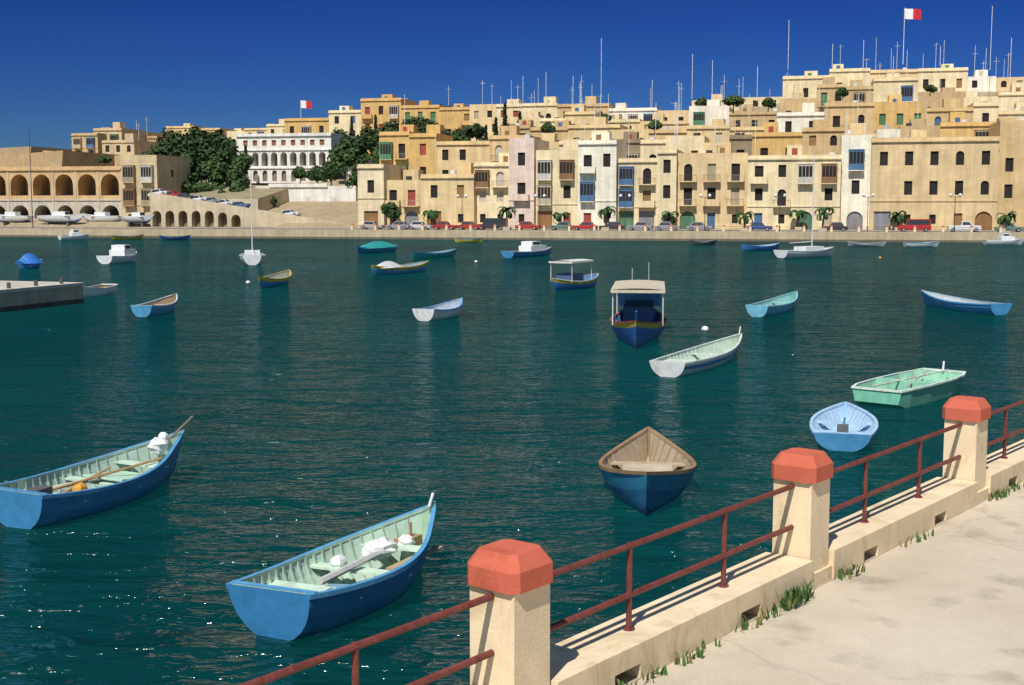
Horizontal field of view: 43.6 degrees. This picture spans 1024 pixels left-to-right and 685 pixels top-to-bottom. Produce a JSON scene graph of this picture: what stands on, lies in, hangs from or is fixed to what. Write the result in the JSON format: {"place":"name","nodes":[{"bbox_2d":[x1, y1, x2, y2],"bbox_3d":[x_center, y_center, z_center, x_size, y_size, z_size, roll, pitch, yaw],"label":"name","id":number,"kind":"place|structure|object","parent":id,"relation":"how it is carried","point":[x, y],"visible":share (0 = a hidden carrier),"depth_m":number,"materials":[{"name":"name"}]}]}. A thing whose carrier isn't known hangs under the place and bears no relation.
{"place":"outdoors","nodes":[
{"label":"outdoors","id":0,"kind":"place"},
{"bbox_2d":[0,91,1009,227],"bbox_3d":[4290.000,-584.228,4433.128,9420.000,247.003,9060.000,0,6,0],"label":"ground","id":1,"kind":"structure","parent":0,"point":[344,214],"depth_m":247.89,"materials":[{"name":"stone"}]},
{"bbox_2d":[3,222,146,226],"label":"boat stands","id":2,"kind":"object","parent":1,"relation":"on","point":[129,224],"visible":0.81,"depth_m":244.32,"materials":[{"name":"wood"}]},
{"bbox_2d":[0,211,153,222],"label":"boats","id":3,"kind":"object","parent":2,"relation":"on","point":[63,217],"visible":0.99,"depth_m":246.31,"materials":[{"name":"paint"}]},
{"bbox_2d":[0,117,357,226],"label":"shore buildings","id":4,"kind":"structure","parent":1,"relation":"on","point":[77,178],"depth_m":259.57,"materials":[{"name":"stone"}]},
{"bbox_2d":[148,189,300,215],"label":"parked cars","id":5,"kind":"object","parent":1,"relation":"on","point":[221,201],"visible":0.52,"depth_m":245.78,"materials":[{"name":"paint"}]},
{"bbox_2d":[0,237,1023,684],"bbox_3d":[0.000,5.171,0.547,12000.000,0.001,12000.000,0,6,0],"label":"water","id":6,"kind":"structure","parent":0,"point":[332,389],"depth_m":32.89,"materials":[{"name":"teal liquid"}]},
{"bbox_2d":[0,278,84,311],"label":"stone jetty","id":7,"kind":"object","parent":6,"relation":"in","point":[19,295],"visible":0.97,"depth_m":66.61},
{"bbox_2d":[0,416,192,528],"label":"blue boat","id":8,"kind":"object","parent":6,"relation":"on","point":[101,483],"visible":0.97,"depth_m":22.32,"materials":[{"name":"paint"}]},
{"bbox_2d":[226,493,443,640],"bbox_3d":[-2.033,3.000,17.208,1.645,1.211,4.047,3,7,27],"label":"blue boat","id":9,"kind":"object","parent":6,"relation":"on","point":[315,591],"visible":0.99,"depth_m":16.55,"materials":[{"name":"paint"}]},
{"bbox_2d":[16,155,1023,329],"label":"moored boats","id":10,"kind":"object","parent":6,"relation":"on","point":[452,308],"visible":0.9,"depth_m":98.06,"materials":[{"name":"paint"}]},
{"bbox_2d":[610,268,666,348],"bbox_3d":[5.152,-1.614,52.136,2.343,3.234,12.256,1,6,8],"label":"boat","id":11,"kind":"object","parent":6,"relation":"on","point":[637,321],"visible":0.98,"depth_m":51.60,"materials":[{"name":"paint"}]},
{"bbox_2d":[599,426,696,515],"bbox_3d":[2.496,2.407,23.564,1.811,1.052,4.746,0,6,0],"label":"rowboat","id":12,"kind":"object","parent":6,"relation":"on","point":[648,470],"visible":0.98,"depth_m":23.02,"materials":[{"name":"paint"}]},
{"bbox_2d":[649,326,741,376],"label":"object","id":13,"kind":"object","parent":6,"relation":"on","point":[702,357],"visible":0.98,"depth_m":41.73,"materials":[{"name":"paint"}]},
{"bbox_2d":[809,401,877,451],"bbox_3d":[7.553,1.938,29.131,1.494,0.652,3.800,2,6,15],"label":"rowboat","id":14,"kind":"object","parent":6,"relation":"on","point":[845,426],"visible":0.99,"depth_m":29.25,"materials":[{"name":"paint"}]},
{"bbox_2d":[851,361,965,407],"bbox_3d":[11.005,1.156,35.227,1.740,0.884,4.660,5,8,40],"label":"green rowboat","id":15,"kind":"object","parent":6,"relation":"on","point":[909,388],"visible":0.97,"depth_m":34.60,"materials":[{"name":"paint"}]},
{"bbox_2d":[0,226,1023,242],"bbox_3d":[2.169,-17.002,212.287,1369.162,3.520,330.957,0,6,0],"label":"quay","id":16,"kind":"structure","parent":0,"point":[945,236],"depth_m":203.48,"materials":[{"name":"stone"}]},
{"bbox_2d":[29,6,1011,231],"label":"flags","id":17,"kind":"object","parent":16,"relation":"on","point":[912,13],"visible":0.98,"depth_m":280.12,"materials":[{"name":"paint"}]},
{"bbox_2d":[284,38,1023,229],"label":"town buildings","id":18,"kind":"structure","parent":16,"relation":"on","point":[896,140],"depth_m":222.06,"materials":[{"name":"stone"}]},
{"bbox_2d":[351,224,1001,231],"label":"bollards","id":19,"kind":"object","parent":16,"relation":"on","point":[645,227],"depth_m":198.36,"materials":[{"name":"metal"}]},
{"bbox_2d":[362,225,1023,229],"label":"quay rails","id":20,"kind":"object","parent":19,"relation":"attached to","point":[688,226],"visible":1,"depth_m":197.07,"materials":[{"name":"red metal"}]},
{"bbox_2d":[359,218,1023,231],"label":"parked cars","id":21,"kind":"object","parent":16,"relation":"on","point":[488,223],"visible":0.81,"depth_m":210.10,"materials":[{"name":"paint"}]},
{"bbox_2d":[0,0,1023,148],"label":"sky","id":22,"kind":"structure","parent":0,"point":[67,67],"materials":[{"name":"blue"}]},
{"bbox_2d":[95,84,1016,231],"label":"trees","id":23,"kind":"object","parent":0,"point":[217,160],"depth_m":271.50,"materials":[{"name":"green plant"}]},
{"bbox_2d":[630,481,1023,684],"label":"promenade deck","id":24,"kind":"structure","parent":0,"point":[944,605],"depth_m":8.94,"materials":[{"name":"concrete"}]},
{"bbox_2d":[467,396,1023,684],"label":"promenade kerb and pillars","id":25,"kind":"structure","parent":24,"relation":"on","point":[510,624],"depth_m":9.01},
{"bbox_2d":[238,400,1023,684],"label":"promenade rails","id":26,"kind":"object","parent":25,"relation":"attached to","point":[353,648],"visible":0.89,"depth_m":8.14,"materials":[{"name":"red metal"}]},
{"bbox_2d":[615,481,1023,684],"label":"kerb weeds","id":27,"kind":"object","parent":24,"relation":"on","point":[798,596],"visible":1,"depth_m":9.30,"materials":[{"name":"green plant"}]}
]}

